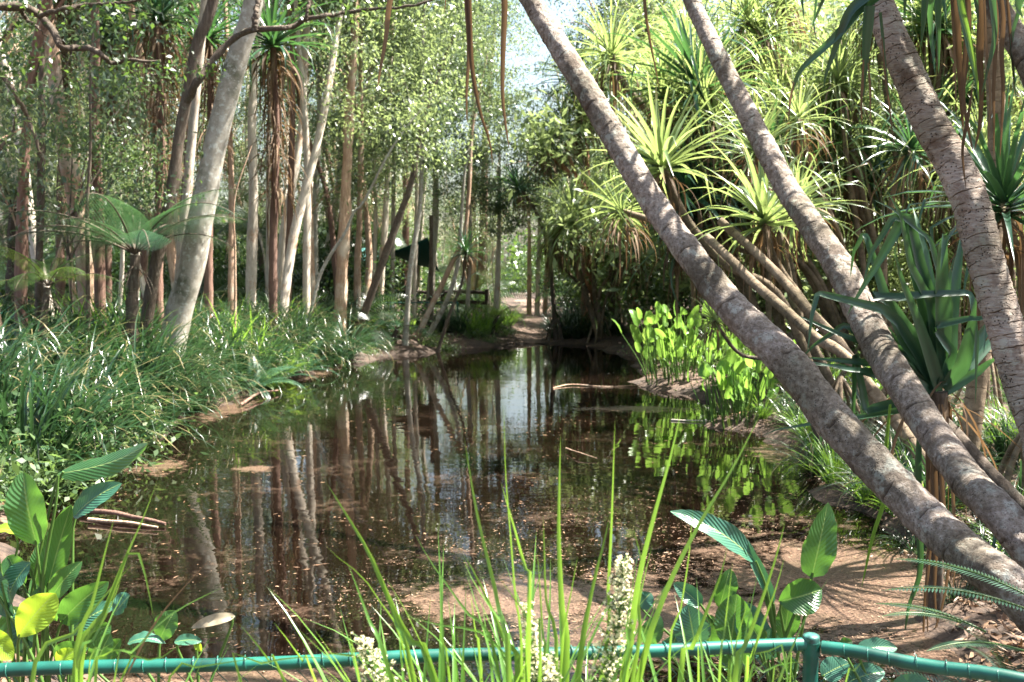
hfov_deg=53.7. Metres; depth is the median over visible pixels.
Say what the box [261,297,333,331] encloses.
strappy tussock
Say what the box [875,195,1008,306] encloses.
pandanus
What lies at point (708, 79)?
pandanus
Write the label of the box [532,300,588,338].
strappy tussock
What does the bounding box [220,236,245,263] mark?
shrub
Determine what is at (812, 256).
shrub
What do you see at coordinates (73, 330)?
strappy tussock
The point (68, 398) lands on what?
strappy tussock
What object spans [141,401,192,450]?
weed
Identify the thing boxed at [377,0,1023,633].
leaning pandanus
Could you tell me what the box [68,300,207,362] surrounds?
strappy tussock
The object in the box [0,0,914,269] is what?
sky
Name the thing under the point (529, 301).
paperbark tree
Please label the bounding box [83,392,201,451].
weed
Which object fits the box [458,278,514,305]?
palm
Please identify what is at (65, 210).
paperbark tree
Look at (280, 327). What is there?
strappy tussock
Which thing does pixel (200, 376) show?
strappy tussock
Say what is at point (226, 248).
paperbark tree
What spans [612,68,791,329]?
pandanus
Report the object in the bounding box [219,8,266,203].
paperbark tree
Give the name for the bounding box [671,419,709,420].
floating stick
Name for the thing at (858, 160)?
pandanus
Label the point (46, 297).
tree fern
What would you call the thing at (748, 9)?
pandanus
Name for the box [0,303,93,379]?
strappy tussock
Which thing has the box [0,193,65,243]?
palm
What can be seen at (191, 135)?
paperbark tree
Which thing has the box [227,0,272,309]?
paperbark tree
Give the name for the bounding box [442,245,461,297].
paperbark tree
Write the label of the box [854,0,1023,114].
pandanus
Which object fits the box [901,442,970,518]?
strappy tussock
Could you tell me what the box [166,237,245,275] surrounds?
shrub
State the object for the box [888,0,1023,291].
pandanus
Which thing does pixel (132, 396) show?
strappy tussock
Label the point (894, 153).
pandanus
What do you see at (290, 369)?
strappy tussock
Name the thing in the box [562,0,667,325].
paperbark tree
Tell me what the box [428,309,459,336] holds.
strappy tussock
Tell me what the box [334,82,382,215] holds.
paperbark tree
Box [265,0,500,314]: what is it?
paperbark tree
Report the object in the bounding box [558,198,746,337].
shrub
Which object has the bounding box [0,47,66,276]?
paperbark tree
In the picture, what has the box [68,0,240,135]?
paperbark tree
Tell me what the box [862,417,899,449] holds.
strappy tussock
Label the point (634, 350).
weed
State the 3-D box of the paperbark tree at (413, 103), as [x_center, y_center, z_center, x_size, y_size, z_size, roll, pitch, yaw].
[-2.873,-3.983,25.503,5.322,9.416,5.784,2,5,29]
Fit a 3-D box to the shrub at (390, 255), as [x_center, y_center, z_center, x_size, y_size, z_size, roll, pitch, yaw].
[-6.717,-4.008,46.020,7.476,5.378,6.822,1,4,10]
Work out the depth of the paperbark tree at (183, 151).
28.98 m
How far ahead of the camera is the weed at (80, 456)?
11.09 m
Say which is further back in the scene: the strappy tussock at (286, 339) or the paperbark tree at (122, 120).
the paperbark tree at (122, 120)
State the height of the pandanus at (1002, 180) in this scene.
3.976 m
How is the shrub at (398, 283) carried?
on the ground
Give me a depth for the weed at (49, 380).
12.98 m
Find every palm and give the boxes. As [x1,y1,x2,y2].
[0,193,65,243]
[0,250,65,294]
[0,262,27,296]
[0,262,69,298]
[32,284,127,304]
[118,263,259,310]
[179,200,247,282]
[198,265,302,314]
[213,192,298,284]
[292,283,410,353]
[294,255,395,282]
[318,223,363,244]
[337,193,405,247]
[352,213,406,249]
[424,261,510,296]
[435,271,534,321]
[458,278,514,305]
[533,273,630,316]
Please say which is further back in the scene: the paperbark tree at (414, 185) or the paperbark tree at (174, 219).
the paperbark tree at (414, 185)
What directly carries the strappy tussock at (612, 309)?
on the ground
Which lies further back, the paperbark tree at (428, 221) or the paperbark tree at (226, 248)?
the paperbark tree at (428, 221)
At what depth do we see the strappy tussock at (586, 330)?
33.48 m
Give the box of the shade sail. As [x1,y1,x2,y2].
[390,238,439,271]
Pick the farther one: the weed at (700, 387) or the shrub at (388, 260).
the shrub at (388, 260)
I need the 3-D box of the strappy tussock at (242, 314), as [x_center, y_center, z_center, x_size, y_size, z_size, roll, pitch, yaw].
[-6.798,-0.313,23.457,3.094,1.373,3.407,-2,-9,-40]
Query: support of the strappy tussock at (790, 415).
on the ground
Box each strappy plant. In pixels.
[30,485,262,681]
[232,409,777,681]
[545,512,861,681]
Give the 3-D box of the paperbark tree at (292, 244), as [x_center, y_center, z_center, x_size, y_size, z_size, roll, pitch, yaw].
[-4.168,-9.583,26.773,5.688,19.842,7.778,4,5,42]
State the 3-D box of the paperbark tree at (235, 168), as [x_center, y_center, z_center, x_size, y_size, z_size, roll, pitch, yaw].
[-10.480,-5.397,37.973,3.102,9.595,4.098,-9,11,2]
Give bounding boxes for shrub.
[0,227,169,308]
[0,235,118,306]
[43,224,118,259]
[44,196,135,260]
[55,236,257,300]
[115,244,236,283]
[148,217,297,301]
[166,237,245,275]
[214,246,277,291]
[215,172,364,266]
[216,247,362,309]
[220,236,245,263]
[240,218,485,323]
[242,232,440,333]
[300,185,446,304]
[300,232,425,311]
[301,216,425,281]
[323,235,426,317]
[350,241,420,319]
[351,242,463,320]
[363,247,448,311]
[400,241,448,294]
[421,270,465,305]
[427,252,494,278]
[477,252,525,292]
[494,117,656,309]
[500,0,963,321]
[502,244,565,306]
[508,0,905,332]
[510,242,560,294]
[517,242,595,302]
[520,266,563,293]
[523,231,642,319]
[528,255,643,320]
[532,252,670,308]
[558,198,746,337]
[578,276,683,313]
[593,76,901,307]
[630,0,901,284]
[644,184,857,331]
[644,242,772,322]
[727,84,1023,341]
[752,140,1023,348]
[758,214,876,330]
[761,101,946,325]
[869,2,1023,157]
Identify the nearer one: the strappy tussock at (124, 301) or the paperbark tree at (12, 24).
the strappy tussock at (124, 301)
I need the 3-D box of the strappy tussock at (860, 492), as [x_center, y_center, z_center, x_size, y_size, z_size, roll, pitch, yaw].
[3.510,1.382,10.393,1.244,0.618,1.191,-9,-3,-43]
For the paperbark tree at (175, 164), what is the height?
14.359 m
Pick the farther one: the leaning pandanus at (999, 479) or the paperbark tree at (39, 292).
the paperbark tree at (39, 292)
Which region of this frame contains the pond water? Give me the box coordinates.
[0,343,966,681]
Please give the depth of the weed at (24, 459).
9.99 m
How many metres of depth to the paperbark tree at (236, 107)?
45.07 m
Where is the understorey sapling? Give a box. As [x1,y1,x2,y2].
[7,51,204,317]
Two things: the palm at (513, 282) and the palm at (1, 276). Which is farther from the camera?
the palm at (513, 282)
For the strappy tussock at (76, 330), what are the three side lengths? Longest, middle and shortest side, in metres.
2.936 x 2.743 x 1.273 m
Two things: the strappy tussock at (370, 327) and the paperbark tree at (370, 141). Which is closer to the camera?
the strappy tussock at (370, 327)
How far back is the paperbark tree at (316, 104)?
55.54 m
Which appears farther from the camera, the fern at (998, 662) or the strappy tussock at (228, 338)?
the strappy tussock at (228, 338)
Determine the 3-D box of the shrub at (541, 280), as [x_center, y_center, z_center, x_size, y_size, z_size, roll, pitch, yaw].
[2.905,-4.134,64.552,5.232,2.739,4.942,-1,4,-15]
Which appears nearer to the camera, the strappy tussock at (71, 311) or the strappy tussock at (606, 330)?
the strappy tussock at (71, 311)
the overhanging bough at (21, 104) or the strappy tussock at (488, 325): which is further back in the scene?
the strappy tussock at (488, 325)
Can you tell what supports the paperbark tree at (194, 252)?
on the ground
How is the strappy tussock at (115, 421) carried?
on the ground
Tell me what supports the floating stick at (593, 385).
on the pond water
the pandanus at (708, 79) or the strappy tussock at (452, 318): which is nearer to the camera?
the pandanus at (708, 79)
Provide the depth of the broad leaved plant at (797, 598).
3.83 m
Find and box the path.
[513,299,563,343]
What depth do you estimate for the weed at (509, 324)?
34.83 m
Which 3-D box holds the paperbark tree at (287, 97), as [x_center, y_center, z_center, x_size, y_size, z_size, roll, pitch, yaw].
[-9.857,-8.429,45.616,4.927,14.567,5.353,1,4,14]
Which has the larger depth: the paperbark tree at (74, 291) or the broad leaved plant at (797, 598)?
the paperbark tree at (74, 291)
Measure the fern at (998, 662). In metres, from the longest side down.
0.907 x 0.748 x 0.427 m
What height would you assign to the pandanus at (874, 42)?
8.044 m
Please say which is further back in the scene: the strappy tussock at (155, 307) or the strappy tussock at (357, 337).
the strappy tussock at (357, 337)
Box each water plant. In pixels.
[612,300,734,384]
[630,324,687,374]
[673,327,744,366]
[687,337,795,429]
[725,335,790,410]
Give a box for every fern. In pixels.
[0,175,89,316]
[0,189,246,353]
[0,246,118,352]
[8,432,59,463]
[217,351,305,399]
[235,368,287,388]
[259,344,317,379]
[270,359,303,386]
[273,341,337,373]
[279,347,310,380]
[372,316,427,346]
[378,314,411,329]
[466,304,521,333]
[876,558,1023,652]
[894,663,1023,681]
[943,620,1016,681]
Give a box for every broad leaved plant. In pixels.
[0,443,147,681]
[55,610,234,681]
[640,503,836,681]
[782,637,928,681]
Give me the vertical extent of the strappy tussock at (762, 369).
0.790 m
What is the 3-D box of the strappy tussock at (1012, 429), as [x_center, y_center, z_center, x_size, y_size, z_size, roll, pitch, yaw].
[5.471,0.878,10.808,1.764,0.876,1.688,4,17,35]
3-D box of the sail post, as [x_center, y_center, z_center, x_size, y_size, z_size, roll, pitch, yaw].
[-2.799,-2.269,34.926,0.160,4.126,0.154,0,4,0]
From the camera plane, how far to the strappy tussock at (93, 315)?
17.23 m
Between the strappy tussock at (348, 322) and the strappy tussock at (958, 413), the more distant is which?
the strappy tussock at (348, 322)
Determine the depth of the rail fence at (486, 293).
37.92 m
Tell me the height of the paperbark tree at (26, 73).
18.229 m
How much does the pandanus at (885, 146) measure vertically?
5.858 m
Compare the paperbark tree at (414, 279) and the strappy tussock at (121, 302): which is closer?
the strappy tussock at (121, 302)
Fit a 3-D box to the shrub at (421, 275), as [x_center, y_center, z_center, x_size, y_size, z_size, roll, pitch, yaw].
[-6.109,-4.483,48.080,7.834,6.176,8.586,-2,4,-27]
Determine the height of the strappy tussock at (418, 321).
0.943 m
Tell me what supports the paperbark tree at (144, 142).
on the ground
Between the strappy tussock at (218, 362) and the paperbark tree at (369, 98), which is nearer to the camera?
the strappy tussock at (218, 362)
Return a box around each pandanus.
[63,0,237,337]
[216,0,342,337]
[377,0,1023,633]
[436,226,492,351]
[489,156,563,341]
[495,147,666,342]
[512,76,622,330]
[527,28,640,182]
[539,19,639,324]
[540,0,793,377]
[569,160,860,409]
[581,64,862,454]
[589,95,846,343]
[589,140,855,350]
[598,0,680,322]
[602,96,843,370]
[607,0,854,353]
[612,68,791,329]
[622,4,836,378]
[627,20,798,232]
[628,0,733,346]
[628,13,768,337]
[631,194,759,335]
[643,0,1023,568]
[664,0,832,334]
[670,152,814,361]
[682,128,890,438]
[684,0,881,378]
[686,100,881,376]
[689,296,826,451]
[703,233,947,487]
[717,217,909,428]
[721,20,874,332]
[728,93,881,333]
[730,0,1023,458]
[755,59,897,362]
[758,52,955,332]
[762,191,1021,631]
[767,0,1023,186]
[768,19,896,288]
[773,17,977,327]
[796,0,945,213]
[797,0,943,212]
[807,109,933,271]
[841,73,1020,259]
[849,76,1023,538]
[850,23,1017,238]
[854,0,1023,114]
[855,93,1023,349]
[858,121,907,204]
[869,41,1023,298]
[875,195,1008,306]
[883,85,1023,412]
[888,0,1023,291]
[888,197,1023,331]
[896,53,1023,251]
[896,83,1023,198]
[911,5,1023,119]
[916,0,1023,290]
[931,140,1023,233]
[940,411,1023,509]
[956,18,1004,505]
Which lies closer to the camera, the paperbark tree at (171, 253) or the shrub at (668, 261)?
the paperbark tree at (171, 253)
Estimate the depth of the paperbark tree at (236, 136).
49.66 m
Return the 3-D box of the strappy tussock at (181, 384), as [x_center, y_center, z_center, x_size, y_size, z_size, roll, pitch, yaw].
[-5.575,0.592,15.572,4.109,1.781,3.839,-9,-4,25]
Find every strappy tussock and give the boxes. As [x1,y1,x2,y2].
[0,279,75,325]
[0,287,31,323]
[0,288,93,414]
[0,291,168,363]
[0,294,140,337]
[0,294,170,396]
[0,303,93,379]
[0,305,34,336]
[0,305,131,423]
[0,309,138,384]
[0,312,82,364]
[0,316,229,459]
[0,317,124,413]
[0,320,195,493]
[0,328,61,379]
[0,354,199,479]
[0,356,143,456]
[1,292,84,339]
[1,350,194,454]
[2,282,124,343]
[4,291,180,351]
[5,315,67,352]
[5,328,112,365]
[5,356,130,419]
[6,308,128,352]
[7,310,115,358]
[8,311,202,421]
[9,300,149,363]
[10,357,190,442]
[12,357,224,470]
[14,338,188,437]
[23,327,225,412]
[29,284,74,318]
[33,293,249,416]
[35,281,161,339]
[38,290,178,357]
[46,302,267,425]
[48,348,225,449]
[51,273,204,341]
[51,298,231,399]
[51,314,199,359]
[55,270,147,319]
[58,291,213,323]
[62,318,252,392]
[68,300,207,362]
[73,290,223,345]
[77,286,163,332]
[82,316,273,427]
[85,293,158,330]
[90,325,252,408]
[99,317,223,381]
[106,280,219,316]
[106,290,224,335]
[108,290,207,334]
[109,298,266,374]
[117,333,241,400]
[118,287,254,337]
[118,292,292,350]
[155,302,300,371]
[155,308,247,355]
[157,329,288,394]
[184,361,265,423]
[189,300,260,339]
[189,303,265,362]
[189,316,254,359]
[190,315,300,379]
[191,295,287,358]
[193,307,301,358]
[194,306,258,329]
[194,320,284,355]
[194,326,310,387]
[195,339,280,394]
[197,293,243,313]
[197,298,300,339]
[200,296,267,322]
[201,315,345,392]
[213,280,307,320]
[214,307,306,368]
[215,293,295,325]
[216,289,314,342]
[218,291,283,327]
[220,297,324,336]
[221,301,310,352]
[223,285,335,319]
[227,303,337,365]
[232,311,352,365]
[237,291,323,322]
[240,297,337,343]
[241,296,311,317]
[241,316,331,363]
[246,309,316,349]
[247,299,359,356]
[248,320,332,378]
[252,329,311,376]
[256,285,312,324]
[257,293,360,356]
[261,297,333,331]
[265,347,310,380]
[268,299,355,359]
[294,298,369,352]
[298,290,375,326]
[300,297,367,332]
[305,320,367,370]
[305,323,377,370]
[310,306,411,363]
[316,296,396,341]
[326,327,384,363]
[349,311,397,335]
[400,304,436,328]
[428,307,486,330]
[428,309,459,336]
[442,303,490,333]
[447,300,498,334]
[453,298,502,324]
[459,298,505,322]
[467,304,513,333]
[476,304,511,331]
[483,309,515,328]
[485,293,532,324]
[493,305,521,325]
[515,298,584,341]
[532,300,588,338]
[539,296,606,330]
[542,304,611,338]
[557,306,615,337]
[561,296,616,320]
[566,297,629,331]
[577,307,643,340]
[582,291,641,321]
[595,309,640,336]
[646,317,682,331]
[682,340,702,364]
[741,389,780,418]
[742,347,764,372]
[748,407,879,483]
[750,387,801,429]
[755,386,800,421]
[763,432,880,484]
[769,400,807,429]
[769,405,810,447]
[771,373,849,412]
[772,402,822,447]
[774,438,826,473]
[778,407,805,423]
[793,370,889,416]
[793,392,876,432]
[795,440,849,475]
[807,439,892,502]
[811,434,924,505]
[821,424,1018,477]
[827,353,863,379]
[836,431,1021,532]
[843,381,888,430]
[850,490,894,516]
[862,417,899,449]
[863,417,907,458]
[866,524,926,557]
[872,378,882,389]
[880,408,998,453]
[895,442,907,468]
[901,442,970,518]
[908,519,1011,588]
[910,570,992,611]
[912,459,1021,530]
[948,390,988,422]
[950,376,1003,399]
[950,488,1023,557]
[951,397,984,427]
[952,389,1012,442]
[956,374,1019,465]
[958,387,1018,442]
[958,399,1019,471]
[1003,466,1018,489]
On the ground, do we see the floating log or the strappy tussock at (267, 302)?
the strappy tussock at (267, 302)
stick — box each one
[87,517,157,527]
[239,390,278,405]
[553,384,638,387]
[565,447,595,457]
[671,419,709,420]
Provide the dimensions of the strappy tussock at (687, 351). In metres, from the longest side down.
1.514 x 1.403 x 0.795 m
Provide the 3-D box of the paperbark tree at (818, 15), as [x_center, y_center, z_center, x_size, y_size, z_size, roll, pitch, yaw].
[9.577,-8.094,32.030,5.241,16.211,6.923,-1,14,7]
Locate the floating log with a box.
[90,509,166,524]
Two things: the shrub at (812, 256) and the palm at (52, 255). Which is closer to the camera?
the shrub at (812, 256)
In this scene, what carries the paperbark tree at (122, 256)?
on the ground
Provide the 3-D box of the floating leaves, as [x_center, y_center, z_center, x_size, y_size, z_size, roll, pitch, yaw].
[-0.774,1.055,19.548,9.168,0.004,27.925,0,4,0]
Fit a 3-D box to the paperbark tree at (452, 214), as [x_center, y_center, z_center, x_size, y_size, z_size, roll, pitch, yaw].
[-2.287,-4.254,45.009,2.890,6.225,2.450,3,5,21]
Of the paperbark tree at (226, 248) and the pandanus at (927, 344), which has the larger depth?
the paperbark tree at (226, 248)
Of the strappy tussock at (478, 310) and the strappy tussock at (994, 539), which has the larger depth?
the strappy tussock at (478, 310)
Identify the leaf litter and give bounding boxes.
[0,310,1023,681]
[717,397,1023,681]
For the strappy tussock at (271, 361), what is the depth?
20.91 m
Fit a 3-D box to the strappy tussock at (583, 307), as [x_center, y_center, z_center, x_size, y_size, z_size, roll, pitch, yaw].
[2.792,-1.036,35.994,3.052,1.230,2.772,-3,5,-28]
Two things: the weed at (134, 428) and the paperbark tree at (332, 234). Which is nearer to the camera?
the weed at (134, 428)
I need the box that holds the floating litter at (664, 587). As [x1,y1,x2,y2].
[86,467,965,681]
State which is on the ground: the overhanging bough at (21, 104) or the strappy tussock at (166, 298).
the strappy tussock at (166, 298)
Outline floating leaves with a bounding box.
[75,351,963,680]
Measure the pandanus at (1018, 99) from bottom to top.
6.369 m
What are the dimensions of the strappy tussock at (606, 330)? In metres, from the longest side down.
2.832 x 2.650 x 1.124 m
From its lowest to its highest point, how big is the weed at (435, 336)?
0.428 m
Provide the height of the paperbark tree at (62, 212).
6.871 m
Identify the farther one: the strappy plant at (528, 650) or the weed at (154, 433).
the weed at (154, 433)
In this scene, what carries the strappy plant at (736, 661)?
on the ground
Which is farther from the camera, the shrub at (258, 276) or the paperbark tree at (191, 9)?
the shrub at (258, 276)
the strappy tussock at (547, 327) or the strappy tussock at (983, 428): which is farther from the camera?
the strappy tussock at (547, 327)
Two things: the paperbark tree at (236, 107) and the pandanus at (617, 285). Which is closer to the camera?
the pandanus at (617, 285)
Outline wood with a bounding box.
[3,188,563,292]
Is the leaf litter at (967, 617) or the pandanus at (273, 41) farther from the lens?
the pandanus at (273, 41)
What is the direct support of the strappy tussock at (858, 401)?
on the ground
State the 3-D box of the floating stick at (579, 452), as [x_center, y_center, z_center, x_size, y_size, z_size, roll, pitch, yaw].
[0.870,1.452,13.184,0.085,0.042,0.778,-2,4,-28]
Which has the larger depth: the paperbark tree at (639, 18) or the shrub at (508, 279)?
the shrub at (508, 279)
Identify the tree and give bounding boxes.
[0,0,33,107]
[0,0,66,164]
[0,0,68,292]
[0,0,86,305]
[0,0,167,296]
[0,0,203,342]
[0,1,10,248]
[0,1,87,112]
[0,1,89,182]
[0,1,93,331]
[0,14,48,251]
[0,31,55,327]
[0,33,26,111]
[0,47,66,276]
[0,70,80,279]
[0,85,77,353]
[0,98,54,271]
[0,135,56,284]
[1,0,66,171]
[6,0,48,233]
[6,89,93,256]
[7,0,105,253]
[11,1,188,303]
[12,0,249,308]
[14,0,104,309]
[14,0,194,338]
[14,40,113,286]
[16,2,133,224]
[21,17,88,174]
[22,0,155,313]
[29,3,154,309]
[31,95,93,284]
[34,0,45,324]
[34,0,236,198]
[45,2,219,259]
[51,94,170,233]
[60,127,180,317]
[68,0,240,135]
[76,2,229,257]
[91,0,106,333]
[100,0,186,297]
[103,0,218,288]
[103,0,241,308]
[111,0,242,321]
[114,76,204,273]
[125,0,238,154]
[127,98,227,248]
[134,0,265,323]
[135,11,177,248]
[139,0,218,347]
[160,0,262,360]
[163,0,264,276]
[165,0,289,260]
[167,24,205,187]
[174,0,326,280]
[175,2,271,162]
[194,26,271,224]
[199,74,286,210]
[199,96,266,283]
[201,66,262,259]
[216,0,384,319]
[218,82,300,280]
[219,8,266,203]
[220,120,282,248]
[222,10,315,220]
[225,0,357,298]
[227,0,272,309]
[227,131,281,264]
[228,0,344,322]
[233,146,251,342]
[238,10,331,274]
[239,8,338,179]
[240,5,335,193]
[245,0,264,314]
[257,54,487,338]
[260,114,334,231]
[261,1,375,223]
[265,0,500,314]
[266,4,384,219]
[267,1,439,307]
[271,22,396,230]
[277,0,398,302]
[277,1,436,305]
[277,170,302,254]
[279,0,348,310]
[279,26,382,199]
[282,28,338,220]
[285,21,368,314]
[286,69,472,311]
[287,0,384,321]
[294,0,516,324]
[295,70,396,295]
[297,92,384,243]
[299,0,369,303]
[315,0,414,326]
[322,61,399,206]
[326,2,483,317]
[326,37,418,244]
[332,0,358,339]
[332,0,519,345]
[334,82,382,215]
[334,131,428,249]
[337,69,391,214]
[350,36,495,343]
[352,71,490,324]
[357,71,412,209]
[375,1,507,314]
[376,0,554,326]
[377,150,429,288]
[384,27,520,312]
[384,153,424,269]
[389,97,441,216]
[393,49,510,336]
[397,165,439,237]
[397,185,439,253]
[400,133,533,324]
[414,175,451,283]
[424,0,534,312]
[425,171,482,314]
[425,196,463,270]
[426,72,567,316]
[426,177,478,257]
[427,171,458,279]
[428,194,449,252]
[435,239,464,312]
[437,232,462,294]
[439,152,617,315]
[439,209,464,314]
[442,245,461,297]
[450,0,531,312]
[454,78,613,318]
[458,183,525,297]
[473,239,502,306]
[475,218,505,296]
[487,173,511,259]
[488,132,596,314]
[488,260,506,301]
[518,6,598,258]
[520,0,712,315]
[525,128,645,315]
[534,82,594,174]
[556,0,735,334]
[557,0,768,326]
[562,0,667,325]
[570,0,735,323]
[592,2,652,312]
[598,47,643,288]
[618,0,717,309]
[698,1,758,101]
[704,0,862,330]
[708,0,763,323]
[713,1,831,83]
[762,0,876,96]
[785,0,851,82]
[848,7,914,120]
[946,0,1023,120]
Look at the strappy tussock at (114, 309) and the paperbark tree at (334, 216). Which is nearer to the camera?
the strappy tussock at (114, 309)
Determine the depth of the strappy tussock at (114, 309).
17.48 m
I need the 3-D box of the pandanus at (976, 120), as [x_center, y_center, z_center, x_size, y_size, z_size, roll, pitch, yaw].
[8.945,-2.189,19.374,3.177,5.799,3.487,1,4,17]
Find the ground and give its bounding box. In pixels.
[0,275,1023,681]
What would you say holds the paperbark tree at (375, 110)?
on the ground
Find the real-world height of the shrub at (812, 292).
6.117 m
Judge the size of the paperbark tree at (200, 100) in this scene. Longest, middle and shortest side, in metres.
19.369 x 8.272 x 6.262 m
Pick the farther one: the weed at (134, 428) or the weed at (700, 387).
the weed at (700, 387)
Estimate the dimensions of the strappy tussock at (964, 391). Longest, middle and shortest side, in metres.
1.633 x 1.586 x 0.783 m
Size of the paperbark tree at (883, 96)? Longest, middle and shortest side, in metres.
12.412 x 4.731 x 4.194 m
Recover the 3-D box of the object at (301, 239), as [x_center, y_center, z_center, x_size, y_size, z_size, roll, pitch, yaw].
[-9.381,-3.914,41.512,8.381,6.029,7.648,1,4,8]
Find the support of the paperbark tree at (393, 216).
on the ground
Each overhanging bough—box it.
[0,0,200,105]
[0,15,47,164]
[157,0,432,104]
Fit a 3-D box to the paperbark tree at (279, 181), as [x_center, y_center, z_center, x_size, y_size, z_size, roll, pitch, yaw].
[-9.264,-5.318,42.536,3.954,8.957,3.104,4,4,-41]
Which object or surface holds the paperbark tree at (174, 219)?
on the ground
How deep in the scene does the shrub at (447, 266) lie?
58.47 m
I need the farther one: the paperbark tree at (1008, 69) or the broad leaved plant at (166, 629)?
the paperbark tree at (1008, 69)
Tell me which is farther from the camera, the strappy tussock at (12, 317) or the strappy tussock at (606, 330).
the strappy tussock at (606, 330)
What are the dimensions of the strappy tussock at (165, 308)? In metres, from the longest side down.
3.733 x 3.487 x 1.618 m
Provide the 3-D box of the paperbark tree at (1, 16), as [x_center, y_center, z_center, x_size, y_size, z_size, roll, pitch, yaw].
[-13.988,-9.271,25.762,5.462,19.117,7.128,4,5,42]
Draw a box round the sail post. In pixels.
[429,215,432,325]
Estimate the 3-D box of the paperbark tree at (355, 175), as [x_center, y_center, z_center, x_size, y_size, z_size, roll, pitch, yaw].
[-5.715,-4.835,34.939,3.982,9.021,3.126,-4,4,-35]
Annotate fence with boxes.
[0,632,820,681]
[293,302,457,328]
[384,289,488,317]
[818,641,1023,681]
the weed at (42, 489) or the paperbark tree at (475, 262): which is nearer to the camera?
the weed at (42, 489)
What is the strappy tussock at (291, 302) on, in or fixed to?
on the ground
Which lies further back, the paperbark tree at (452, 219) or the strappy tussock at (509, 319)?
the paperbark tree at (452, 219)
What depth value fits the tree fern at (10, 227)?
23.84 m
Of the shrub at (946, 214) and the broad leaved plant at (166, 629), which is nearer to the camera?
the broad leaved plant at (166, 629)
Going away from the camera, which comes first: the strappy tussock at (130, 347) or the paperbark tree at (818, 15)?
the strappy tussock at (130, 347)
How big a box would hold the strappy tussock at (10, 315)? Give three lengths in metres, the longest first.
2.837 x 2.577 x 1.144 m
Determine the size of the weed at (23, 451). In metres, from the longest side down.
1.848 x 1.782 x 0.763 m
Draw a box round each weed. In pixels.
[0,382,48,443]
[0,392,104,459]
[0,401,75,450]
[0,410,150,510]
[0,415,117,497]
[0,429,62,493]
[0,429,98,492]
[0,432,55,494]
[0,443,68,508]
[2,348,82,404]
[2,370,70,405]
[7,445,80,498]
[8,389,68,422]
[13,397,157,464]
[15,421,99,463]
[25,405,208,495]
[27,401,119,432]
[41,359,92,386]
[47,439,100,493]
[65,410,142,471]
[76,394,164,446]
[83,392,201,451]
[96,399,170,448]
[97,392,175,450]
[125,405,173,449]
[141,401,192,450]
[361,344,382,355]
[383,320,419,333]
[412,330,454,348]
[414,325,433,338]
[423,322,441,335]
[428,331,455,340]
[435,336,465,350]
[450,317,494,341]
[478,331,507,342]
[496,322,521,336]
[499,319,518,331]
[617,339,654,358]
[672,362,778,392]
[687,336,753,367]
[847,486,880,507]
[965,381,1006,403]
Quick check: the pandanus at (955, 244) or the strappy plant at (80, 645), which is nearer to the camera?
the strappy plant at (80, 645)
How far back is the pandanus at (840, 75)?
18.03 m
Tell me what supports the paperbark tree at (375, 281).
on the ground
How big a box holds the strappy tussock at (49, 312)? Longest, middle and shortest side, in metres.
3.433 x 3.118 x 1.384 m
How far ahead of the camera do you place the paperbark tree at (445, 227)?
55.55 m
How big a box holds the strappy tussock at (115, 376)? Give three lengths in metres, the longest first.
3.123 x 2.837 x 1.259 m
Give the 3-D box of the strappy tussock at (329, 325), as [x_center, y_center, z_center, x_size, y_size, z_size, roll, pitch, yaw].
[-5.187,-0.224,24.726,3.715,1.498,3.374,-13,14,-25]
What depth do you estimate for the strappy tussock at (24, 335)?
13.77 m
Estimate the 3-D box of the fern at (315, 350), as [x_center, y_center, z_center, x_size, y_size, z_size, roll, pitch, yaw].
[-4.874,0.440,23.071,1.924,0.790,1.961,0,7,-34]
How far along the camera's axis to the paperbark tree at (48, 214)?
53.71 m
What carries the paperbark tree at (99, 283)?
on the ground
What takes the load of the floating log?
on the pond water
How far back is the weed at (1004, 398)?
14.75 m
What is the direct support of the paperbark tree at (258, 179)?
on the ground
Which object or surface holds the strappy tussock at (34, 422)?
on the ground
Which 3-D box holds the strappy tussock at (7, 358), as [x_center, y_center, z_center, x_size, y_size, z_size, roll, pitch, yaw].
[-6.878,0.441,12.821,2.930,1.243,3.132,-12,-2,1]
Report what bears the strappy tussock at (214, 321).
on the ground
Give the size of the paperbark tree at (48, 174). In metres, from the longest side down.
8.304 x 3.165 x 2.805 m
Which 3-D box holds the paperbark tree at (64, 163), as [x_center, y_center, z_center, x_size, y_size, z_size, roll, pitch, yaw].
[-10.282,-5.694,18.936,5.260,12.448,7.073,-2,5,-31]
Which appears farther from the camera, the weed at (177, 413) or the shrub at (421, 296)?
the shrub at (421, 296)
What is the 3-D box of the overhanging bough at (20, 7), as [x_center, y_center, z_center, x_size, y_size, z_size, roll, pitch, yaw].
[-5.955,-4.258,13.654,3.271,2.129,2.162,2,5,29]
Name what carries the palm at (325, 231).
on the ground
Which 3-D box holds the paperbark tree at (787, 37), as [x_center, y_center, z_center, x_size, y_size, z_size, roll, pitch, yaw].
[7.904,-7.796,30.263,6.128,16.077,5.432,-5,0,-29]
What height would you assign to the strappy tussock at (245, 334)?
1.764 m
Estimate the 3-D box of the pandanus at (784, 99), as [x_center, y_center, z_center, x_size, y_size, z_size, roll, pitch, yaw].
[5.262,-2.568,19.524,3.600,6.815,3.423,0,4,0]
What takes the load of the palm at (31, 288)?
on the ground
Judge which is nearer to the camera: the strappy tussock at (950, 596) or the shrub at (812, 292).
the strappy tussock at (950, 596)

